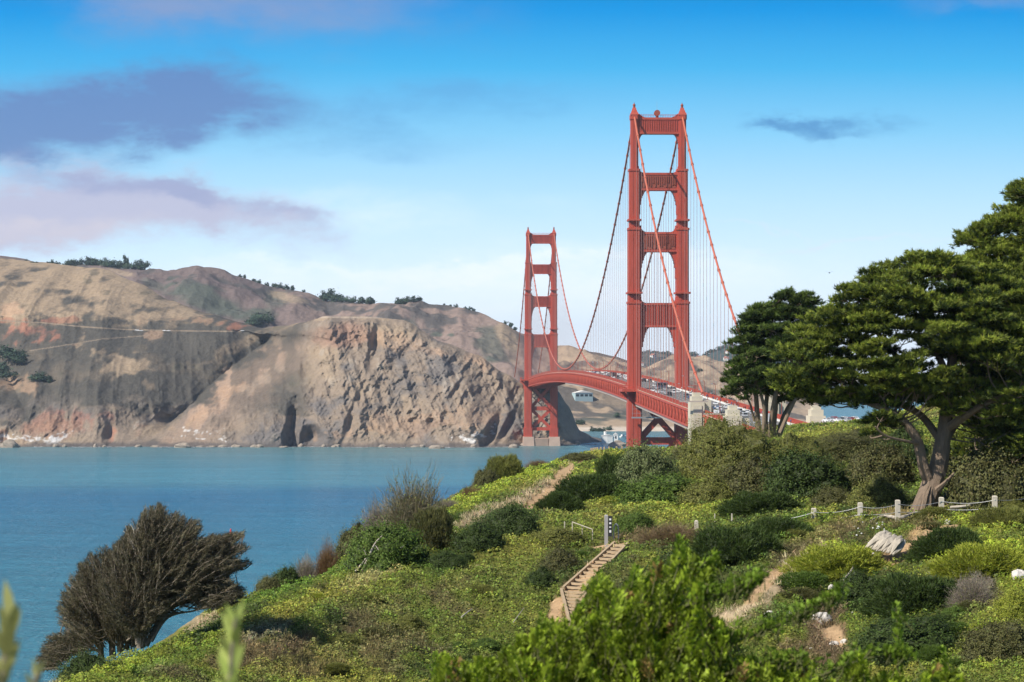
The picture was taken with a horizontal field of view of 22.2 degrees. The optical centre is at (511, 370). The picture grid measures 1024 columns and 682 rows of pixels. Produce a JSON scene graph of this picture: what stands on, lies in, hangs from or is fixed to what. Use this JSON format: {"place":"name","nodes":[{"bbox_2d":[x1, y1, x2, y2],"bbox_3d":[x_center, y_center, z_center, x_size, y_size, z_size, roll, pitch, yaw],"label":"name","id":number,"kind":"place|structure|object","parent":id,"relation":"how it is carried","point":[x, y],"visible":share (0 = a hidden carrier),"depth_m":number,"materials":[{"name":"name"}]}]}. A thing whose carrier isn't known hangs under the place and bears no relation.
{"place":"outdoors","nodes":[
{"label":"outdoors","id":0,"kind":"place"},
{"bbox_2d":[0,258,600,446],"bbox_3d":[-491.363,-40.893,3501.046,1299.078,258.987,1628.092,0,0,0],"label":"headland terrain","id":1,"kind":"structure","parent":0,"point":[193,378],"depth_m":2877.92,"materials":[{"name":"brown stone"}]},
{"bbox_2d":[0,368,19,380],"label":"tree","id":2,"kind":"object","parent":1,"relation":"on","point":[8,374],"visible":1,"depth_m":2947.49,"materials":[{"name":"green plant"}]},
{"bbox_2d":[0,345,26,363],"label":"tree","id":3,"kind":"object","parent":1,"relation":"on","point":[5,353],"visible":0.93,"depth_m":3029.86,"materials":[{"name":"green plant"}]},
{"bbox_2d":[8,349,28,364],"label":"tree","id":4,"kind":"object","parent":1,"relation":"on","point":[15,352],"visible":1,"depth_m":3016.04,"materials":[{"name":"green plant"}]},
{"bbox_2d":[27,371,46,380],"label":"tree","id":5,"kind":"object","parent":1,"relation":"on","point":[38,377],"visible":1,"depth_m":2932.99,"materials":[{"name":"green plant"}]},
{"bbox_2d":[0,256,817,430],"bbox_3d":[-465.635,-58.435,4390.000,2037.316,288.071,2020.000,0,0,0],"label":"hills","id":6,"kind":"structure","parent":0,"point":[230,296],"depth_m":3977.01,"materials":[{"name":"beige stone"}]},
{"bbox_2d":[137,259,151,269],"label":"tree","id":7,"kind":"object","parent":6,"relation":"on","point":[143,265],"visible":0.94,"depth_m":4293.05,"materials":[{"name":"green plant"}]},
{"bbox_2d":[256,311,275,322],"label":"tree","id":8,"kind":"object","parent":6,"relation":"on","point":[267,319],"visible":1,"depth_m":3982.53,"materials":[{"name":"green plant"}]},
{"bbox_2d":[572,390,592,401],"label":"house","id":9,"kind":"structure","parent":6,"relation":"on","point":[581,395],"depth_m":3659.49,"materials":[{"name":"white"}]},
{"bbox_2d":[0,402,920,681],"bbox_3d":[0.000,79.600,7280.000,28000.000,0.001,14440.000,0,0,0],"label":"water","id":10,"kind":"structure","parent":0,"point":[64,512],"depth_m":1663.26,"materials":[{"name":"blue liquid"}]},
{"bbox_2d":[0,439,18,447],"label":"sea rock","id":11,"kind":"object","parent":10,"relation":"in","point":[9,443],"visible":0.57,"depth_m":2698.09,"materials":[{"name":"beige stone"}]},
{"bbox_2d":[601,431,617,442],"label":"lighthouse","id":12,"kind":"object","parent":10,"relation":"on","point":[606,438],"visible":0.92,"depth_m":2858.57,"materials":[{"name":"white paint"}]},
{"bbox_2d":[608,440,625,446],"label":"sea rock","id":13,"kind":"object","parent":10,"relation":"in","point":[615,443],"visible":0.44,"depth_m":2734.28,"materials":[{"name":"beige stone"}]},
{"bbox_2d":[514,104,825,448],"bbox_3d":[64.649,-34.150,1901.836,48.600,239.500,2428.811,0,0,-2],"label":"suspension bridge","id":14,"kind":"structure","parent":10,"relation":"in","point":[635,393],"depth_m":1484.39,"materials":[{"name":"orange paint"}]},
{"bbox_2d":[0,0,1023,373],"label":"sky","id":15,"kind":"structure","parent":0,"point":[385,151],"materials":[{"name":"blue"}]},
{"bbox_2d":[50,405,1023,681],"bbox_3d":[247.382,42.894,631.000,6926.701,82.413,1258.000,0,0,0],"label":"hillside ground","id":16,"kind":"structure","parent":0,"point":[555,604],"depth_m":129.82,"materials":[{"name":"green plant"}]},
{"bbox_2d":[0,580,20,681],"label":"young plant","id":17,"kind":"object","parent":16,"relation":"on","point":[10,612],"visible":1,"depth_m":6.50,"materials":[{"name":"green plant"}]},
{"bbox_2d":[24,658,44,681],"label":"young plant","id":18,"kind":"object","parent":16,"relation":"on","point":[36,672],"visible":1,"depth_m":6.80,"materials":[{"name":"green plant"}]},
{"bbox_2d":[50,642,128,678],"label":"shrub","id":19,"kind":"object","parent":16,"relation":"on","point":[83,662],"visible":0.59,"depth_m":106.98,"materials":[{"name":"green plant"}]},
{"bbox_2d":[31,535,154,673],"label":"dead tree","id":20,"kind":"object","parent":16,"relation":"on","point":[89,624],"visible":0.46,"depth_m":121.24,"materials":[{"name":"brown plant"}]},
{"bbox_2d":[93,501,254,648],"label":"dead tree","id":21,"kind":"object","parent":16,"relation":"on","point":[162,564],"visible":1,"depth_m":118.06,"materials":[{"name":"brown plant"}]},
{"bbox_2d":[217,601,244,681],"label":"young plant","id":22,"kind":"object","parent":16,"relation":"on","point":[229,666],"visible":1,"depth_m":7.00,"materials":[{"name":"green plant"}]},
{"bbox_2d":[248,572,285,597],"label":"shrub","id":23,"kind":"object","parent":16,"relation":"on","point":[265,583],"visible":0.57,"depth_m":136.49,"materials":[{"name":"green plant"}]},
{"bbox_2d":[271,560,303,583],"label":"shrub","id":24,"kind":"object","parent":16,"relation":"on","point":[290,573],"visible":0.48,"depth_m":137.42,"materials":[{"name":"green plant"}]},
{"bbox_2d":[290,550,321,580],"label":"dry shrub","id":25,"kind":"object","parent":16,"relation":"on","point":[305,568],"visible":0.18,"depth_m":152.56,"materials":[{"name":"brown plant"}]},
{"bbox_2d":[313,530,341,575],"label":"dry shrub","id":26,"kind":"object","parent":16,"relation":"on","point":[323,562],"visible":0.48,"depth_m":152.46,"materials":[{"name":"brown plant"}]},
{"bbox_2d":[322,661,354,673],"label":"shrub","id":27,"kind":"object","parent":16,"relation":"on","point":[335,667],"visible":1,"depth_m":115.28,"materials":[{"name":"green plant"}]},
{"bbox_2d":[328,632,365,649],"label":"shrub","id":28,"kind":"object","parent":16,"relation":"on","point":[350,638],"visible":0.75,"depth_m":121.28,"materials":[{"name":"green plant"}]},
{"bbox_2d":[331,512,369,559],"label":"shrub","id":29,"kind":"object","parent":16,"relation":"on","point":[346,536],"visible":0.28,"depth_m":198.55,"materials":[{"name":"green plant"}]},
{"bbox_2d":[358,592,387,602],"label":"shrub","id":30,"kind":"object","parent":16,"relation":"on","point":[372,596],"visible":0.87,"depth_m":132.25,"materials":[{"name":"green plant"}]},
{"bbox_2d":[357,626,390,639],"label":"shrub","id":31,"kind":"object","parent":16,"relation":"on","point":[367,629],"visible":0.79,"depth_m":123.52,"materials":[{"name":"green plant"}]},
{"bbox_2d":[352,488,398,535],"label":"dry shrub","id":32,"kind":"object","parent":16,"relation":"on","point":[374,513],"visible":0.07,"depth_m":198.92,"materials":[{"name":"brown plant"}]},
{"bbox_2d":[329,514,439,576],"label":"shrub","id":33,"kind":"object","parent":16,"relation":"on","point":[391,541],"visible":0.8,"depth_m":142.60,"materials":[{"name":"green plant"}]},
{"bbox_2d":[386,611,427,632],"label":"shrub","id":34,"kind":"object","parent":16,"relation":"on","point":[410,620],"visible":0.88,"depth_m":126.46,"materials":[{"name":"green plant"}]},
{"bbox_2d":[394,641,427,651],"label":"shrub","id":35,"kind":"object","parent":16,"relation":"on","point":[412,645],"visible":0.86,"depth_m":121.93,"materials":[{"name":"green plant"}]},
{"bbox_2d":[372,448,451,530],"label":"dry shrub","id":36,"kind":"object","parent":16,"relation":"on","point":[408,504],"visible":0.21,"depth_m":154.94,"materials":[{"name":"brown plant"}]},
{"bbox_2d":[408,504,458,551],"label":"shrub","id":37,"kind":"object","parent":16,"relation":"on","point":[437,523],"visible":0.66,"depth_m":148.23,"materials":[{"name":"green plant"}]},
{"bbox_2d":[426,547,469,570],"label":"shrub","id":38,"kind":"object","parent":16,"relation":"on","point":[444,558],"visible":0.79,"depth_m":142.14,"materials":[{"name":"green plant"}]},
{"bbox_2d":[445,640,471,651],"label":"shrub","id":39,"kind":"object","parent":16,"relation":"on","point":[456,644],"visible":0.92,"depth_m":123.06,"materials":[{"name":"green plant"}]},
{"bbox_2d":[459,484,481,495],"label":"dry shrub","id":40,"kind":"object","parent":16,"relation":"on","point":[467,490],"visible":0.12,"depth_m":190.74,"materials":[{"name":"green plant"}]},
{"bbox_2d":[446,514,512,553],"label":"shrub","id":41,"kind":"object","parent":16,"relation":"on","point":[477,536],"visible":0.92,"depth_m":147.07,"materials":[{"name":"green plant"}]},
{"bbox_2d":[468,584,497,598],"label":"shrub","id":42,"kind":"object","parent":16,"relation":"on","point":[482,589],"visible":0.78,"depth_m":135.17,"materials":[{"name":"green plant"}]},
{"bbox_2d":[469,462,500,487],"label":"shrub","id":43,"kind":"object","parent":16,"relation":"on","point":[481,477],"visible":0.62,"depth_m":213.68,"materials":[{"name":"green plant"}]},
{"bbox_2d":[468,637,501,650],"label":"shrub","id":44,"kind":"object","parent":16,"relation":"on","point":[495,645],"visible":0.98,"depth_m":123.86,"materials":[{"name":"green plant"}]},
{"bbox_2d":[482,452,525,477],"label":"shrub","id":45,"kind":"object","parent":16,"relation":"on","point":[507,466],"visible":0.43,"depth_m":230.10,"materials":[{"name":"green plant"}]},
{"bbox_2d":[483,497,542,537],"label":"shrub","id":46,"kind":"object","parent":16,"relation":"on","point":[516,520],"visible":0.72,"depth_m":153.96,"materials":[{"name":"green plant"}]},
{"bbox_2d":[523,457,555,467],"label":"dry shrub","id":47,"kind":"object","parent":16,"relation":"on","point":[535,462],"visible":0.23,"depth_m":270.48,"materials":[{"name":"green plant"}]},
{"bbox_2d":[55,397,1023,681],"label":"ground cover","id":48,"kind":"object","parent":16,"relation":"on","point":[195,635],"visible":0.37,"depth_m":131.30,"materials":[{"name":"green plant"}]},
{"bbox_2d":[521,562,558,588],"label":"shrub","id":49,"kind":"object","parent":16,"relation":"on","point":[543,576],"visible":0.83,"depth_m":137.03,"materials":[{"name":"green plant"}]},
{"bbox_2d":[524,524,590,548],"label":"shrub","id":50,"kind":"object","parent":16,"relation":"on","point":[549,535],"visible":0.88,"depth_m":148.41,"materials":[{"name":"green plant"}]},
{"bbox_2d":[536,539,580,573],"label":"shrub","id":51,"kind":"object","parent":16,"relation":"on","point":[557,558],"visible":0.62,"depth_m":140.64,"materials":[{"name":"green plant"}]},
{"bbox_2d":[533,490,586,512],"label":"shrub","id":52,"kind":"object","parent":16,"relation":"on","point":[564,500],"visible":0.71,"depth_m":172.57,"materials":[{"name":"green plant"}]},
{"bbox_2d":[555,451,599,462],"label":"shrub","id":53,"kind":"object","parent":16,"relation":"on","point":[576,457],"visible":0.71,"depth_m":271.46,"materials":[{"name":"green plant"}]},
{"bbox_2d":[544,471,627,502],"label":"shrub","id":54,"kind":"object","parent":16,"relation":"on","point":[582,487],"visible":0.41,"depth_m":179.82,"materials":[{"name":"green plant"}]},
{"bbox_2d":[559,541,628,625],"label":"timber steps","id":55,"kind":"structure","parent":16,"relation":"on","point":[610,548],"depth_m":138.31,"materials":[{"name":"wood"}]},
{"bbox_2d":[604,515,611,546],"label":"signpost","id":56,"kind":"object","parent":16,"relation":"on","point":[607,525],"visible":0.96,"depth_m":147.33,"materials":[{"name":"grey"}]},
{"bbox_2d":[592,451,625,478],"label":"shrub","id":57,"kind":"object","parent":16,"relation":"on","point":[602,465],"visible":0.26,"depth_m":201.78,"materials":[{"name":"green plant"}]},
{"bbox_2d":[612,509,656,535],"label":"shrub","id":58,"kind":"object","parent":16,"relation":"on","point":[630,520],"visible":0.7,"depth_m":151.60,"materials":[{"name":"green plant"}]},
{"bbox_2d":[609,434,685,483],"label":"shrub","id":59,"kind":"object","parent":16,"relation":"on","point":[638,463],"visible":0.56,"depth_m":193.87,"materials":[{"name":"green plant"}]},
{"bbox_2d":[609,468,702,507],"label":"shrub","id":60,"kind":"object","parent":16,"relation":"on","point":[657,488],"visible":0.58,"depth_m":169.15,"materials":[{"name":"green plant"}]},
{"bbox_2d":[627,516,703,544],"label":"dry shrub","id":61,"kind":"object","parent":16,"relation":"on","point":[666,533],"visible":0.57,"depth_m":146.27,"materials":[{"name":"brown plant"}]},
{"bbox_2d":[666,444,687,459],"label":"shrub","id":62,"kind":"object","parent":16,"relation":"on","point":[675,452],"visible":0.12,"depth_m":249.08,"materials":[{"name":"green plant"}]},
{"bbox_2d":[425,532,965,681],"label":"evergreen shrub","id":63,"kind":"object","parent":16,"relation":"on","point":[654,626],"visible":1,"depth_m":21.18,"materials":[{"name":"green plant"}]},
{"bbox_2d":[672,465,736,507],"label":"shrub","id":64,"kind":"object","parent":16,"relation":"on","point":[712,488],"visible":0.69,"depth_m":163.93,"materials":[{"name":"green plant"}]},
{"bbox_2d":[670,404,777,478],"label":"shrub","id":65,"kind":"object","parent":16,"relation":"on","point":[713,443],"visible":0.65,"depth_m":200.02,"materials":[{"name":"green plant"}]},
{"bbox_2d":[703,442,775,495],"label":"shrub","id":66,"kind":"object","parent":16,"relation":"on","point":[744,474],"visible":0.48,"depth_m":165.42,"materials":[{"name":"green plant"}]},
{"bbox_2d":[687,522,794,573],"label":"shrub","id":67,"kind":"object","parent":16,"relation":"on","point":[746,544],"visible":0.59,"depth_m":135.05,"materials":[{"name":"green plant"}]},
{"bbox_2d":[713,489,806,518],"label":"shrub","id":68,"kind":"object","parent":16,"relation":"on","point":[743,502],"visible":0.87,"depth_m":154.18,"materials":[{"name":"green plant"}]},
{"bbox_2d":[719,285,829,437],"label":"cypress tree","id":69,"kind":"object","parent":16,"relation":"on","point":[750,361],"visible":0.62,"depth_m":230.83,"materials":[{"name":"green plant"}]},
{"bbox_2d":[743,515,817,538],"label":"shrub","id":70,"kind":"object","parent":16,"relation":"on","point":[776,525],"visible":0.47,"depth_m":141.51,"materials":[{"name":"green plant"}]},
{"bbox_2d":[780,528,812,541],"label":"shrub","id":71,"kind":"object","parent":16,"relation":"on","point":[802,533],"visible":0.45,"depth_m":140.30,"materials":[{"name":"green plant"}]},
{"bbox_2d":[752,426,842,465],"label":"shrub","id":72,"kind":"object","parent":16,"relation":"on","point":[803,442],"visible":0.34,"depth_m":201.34,"materials":[{"name":"green plant"}]},
{"bbox_2d":[771,569,831,592],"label":"shrub","id":73,"kind":"object","parent":16,"relation":"on","point":[813,580],"visible":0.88,"depth_m":127.29,"materials":[{"name":"green plant"}]},
{"bbox_2d":[779,586,823,601],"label":"shrub","id":74,"kind":"object","parent":16,"relation":"on","point":[806,592],"visible":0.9,"depth_m":125.72,"materials":[{"name":"green plant"}]},
{"bbox_2d":[756,435,860,503],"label":"shrub","id":75,"kind":"object","parent":16,"relation":"on","point":[802,475],"visible":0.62,"depth_m":160.78,"materials":[{"name":"green plant"}]},
{"bbox_2d":[813,612,832,623],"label":"rock","id":76,"kind":"object","parent":16,"relation":"on","point":[824,616],"visible":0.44,"depth_m":120.28,"materials":[{"name":"grey stone"}]},
{"bbox_2d":[803,481,853,508],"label":"shrub","id":77,"kind":"object","parent":16,"relation":"on","point":[828,495],"visible":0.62,"depth_m":155.34,"materials":[{"name":"green plant"}]},
{"bbox_2d":[774,542,890,581],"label":"shrub","id":78,"kind":"object","parent":16,"relation":"on","point":[831,563],"visible":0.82,"depth_m":129.66,"materials":[{"name":"green plant"}]},
{"bbox_2d":[809,425,888,461],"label":"shrub","id":79,"kind":"object","parent":16,"relation":"on","point":[839,441],"visible":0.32,"depth_m":212.98,"materials":[{"name":"green plant"}]},
{"bbox_2d":[829,565,885,608],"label":"shrub","id":80,"kind":"object","parent":16,"relation":"on","point":[863,585],"visible":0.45,"depth_m":123.16,"materials":[{"name":"green plant"}]},
{"bbox_2d":[843,466,912,508],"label":"shrub","id":81,"kind":"object","parent":16,"relation":"on","point":[879,490],"visible":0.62,"depth_m":151.75,"materials":[{"name":"green plant"}]},
{"bbox_2d":[840,434,918,490],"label":"shrub","id":82,"kind":"object","parent":16,"relation":"on","point":[891,461],"visible":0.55,"depth_m":166.31,"materials":[{"name":"green plant"}]},
{"bbox_2d":[865,530,905,554],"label":"rock","id":83,"kind":"object","parent":16,"relation":"on","point":[888,541],"visible":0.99,"depth_m":131.06,"materials":[{"name":"grey stone"}]},
{"bbox_2d":[763,247,1023,511],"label":"cypress tree","id":84,"kind":"object","parent":16,"relation":"on","point":[881,294],"visible":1,"depth_m":145.58,"materials":[{"name":"green plant"}]},
{"bbox_2d":[870,511,917,520],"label":"exposed root","id":85,"kind":"object","parent":16,"relation":"on","point":[901,516],"visible":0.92,"depth_m":144.71,"materials":[{"name":"beige wood"}]},
{"bbox_2d":[839,603,963,666],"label":"shrub","id":86,"kind":"object","parent":16,"relation":"on","point":[929,631],"visible":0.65,"depth_m":108.46,"materials":[{"name":"green plant"}]},
{"bbox_2d":[871,414,931,465],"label":"shrub","id":87,"kind":"object","parent":16,"relation":"on","point":[901,433],"visible":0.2,"depth_m":185.00,"materials":[{"name":"green plant"}]},
{"bbox_2d":[794,496,1020,520],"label":"rope fence","id":88,"kind":"object","parent":16,"relation":"on","point":[898,504],"visible":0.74,"depth_m":144.40,"materials":[{"name":"grey wood"}]},
{"bbox_2d":[857,570,960,619],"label":"shrub","id":89,"kind":"object","parent":16,"relation":"on","point":[906,590],"visible":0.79,"depth_m":116.93,"materials":[{"name":"green plant"}]},
{"bbox_2d":[917,521,941,530],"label":"shrub","id":90,"kind":"object","parent":16,"relation":"on","point":[928,523],"visible":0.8,"depth_m":138.95,"materials":[{"name":"green plant"}]},
{"bbox_2d":[916,644,950,661],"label":"shrub","id":91,"kind":"object","parent":16,"relation":"on","point":[929,653],"visible":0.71,"depth_m":106.73,"materials":[{"name":"green plant"}]},
{"bbox_2d":[913,505,954,520],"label":"shrub","id":92,"kind":"object","parent":16,"relation":"on","point":[929,510],"visible":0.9,"depth_m":144.06,"materials":[{"name":"green plant"}]},
{"bbox_2d":[918,426,960,477],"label":"shrub","id":93,"kind":"object","parent":16,"relation":"on","point":[930,451],"visible":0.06,"depth_m":171.45,"materials":[{"name":"green plant"}]},
{"bbox_2d":[900,523,983,563],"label":"shrub","id":94,"kind":"object","parent":16,"relation":"on","point":[943,538],"visible":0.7,"depth_m":128.16,"materials":[{"name":"green plant"}]},
{"bbox_2d":[929,613,956,622],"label":"shrub","id":95,"kind":"object","parent":16,"relation":"on","point":[946,618],"visible":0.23,"depth_m":113.15,"materials":[{"name":"green plant"}]},
{"bbox_2d":[941,605,965,618],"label":"shrub","id":96,"kind":"object","parent":16,"relation":"on","point":[953,610],"visible":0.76,"depth_m":114.11,"materials":[{"name":"green plant"}]},
{"bbox_2d":[947,621,969,636],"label":"shrub","id":97,"kind":"object","parent":16,"relation":"on","point":[957,628],"visible":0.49,"depth_m":110.53,"materials":[{"name":"green plant"}]},
{"bbox_2d":[941,565,1002,607],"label":"dry shrub","id":98,"kind":"object","parent":16,"relation":"on","point":[971,592],"visible":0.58,"depth_m":115.45,"materials":[{"name":"grey plant"}]},
{"bbox_2d":[957,600,986,611],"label":"shrub","id":99,"kind":"object","parent":16,"relation":"on","point":[966,603],"visible":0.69,"depth_m":114.41,"materials":[{"name":"green plant"}]},
{"bbox_2d":[922,541,1023,582],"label":"shrub","id":100,"kind":"object","parent":16,"relation":"on","point":[959,559],"visible":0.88,"depth_m":121.87,"materials":[{"name":"green plant"}]},
{"bbox_2d":[937,435,1023,514],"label":"shrub","id":101,"kind":"object","parent":16,"relation":"on","point":[981,475],"visible":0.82,"depth_m":145.44,"materials":[{"name":"green plant"}]},
{"bbox_2d":[947,614,1023,666],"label":"shrub","id":102,"kind":"object","parent":16,"relation":"on","point":[989,642],"visible":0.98,"depth_m":103.86,"materials":[{"name":"green plant"}]},
{"bbox_2d":[948,176,1023,473],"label":"cypress tree","id":103,"kind":"object","parent":16,"relation":"on","point":[1008,247],"visible":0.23,"depth_m":158.26,"materials":[{"name":"green plant"}]},
{"bbox_2d":[965,505,1023,530],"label":"shrub","id":104,"kind":"object","parent":16,"relation":"on","point":[994,514],"visible":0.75,"depth_m":135.63,"materials":[{"name":"green plant"}]},
{"bbox_2d":[989,581,1023,621],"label":"shrub","id":105,"kind":"object","parent":16,"relation":"on","point":[1011,604],"visible":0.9,"depth_m":111.54,"materials":[{"name":"green plant"}]},
{"bbox_2d":[997,498,1023,508],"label":"shrub","id":106,"kind":"object","parent":16,"relation":"on","point":[1014,502],"visible":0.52,"depth_m":143.84,"materials":[{"name":"green plant"}]},
{"bbox_2d":[642,348,961,401],"bbox_3d":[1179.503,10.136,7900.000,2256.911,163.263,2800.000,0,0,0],"label":"hills","id":107,"kind":"structure","parent":0,"point":[719,355],"depth_m":7567.86,"materials":[{"name":"soil"}]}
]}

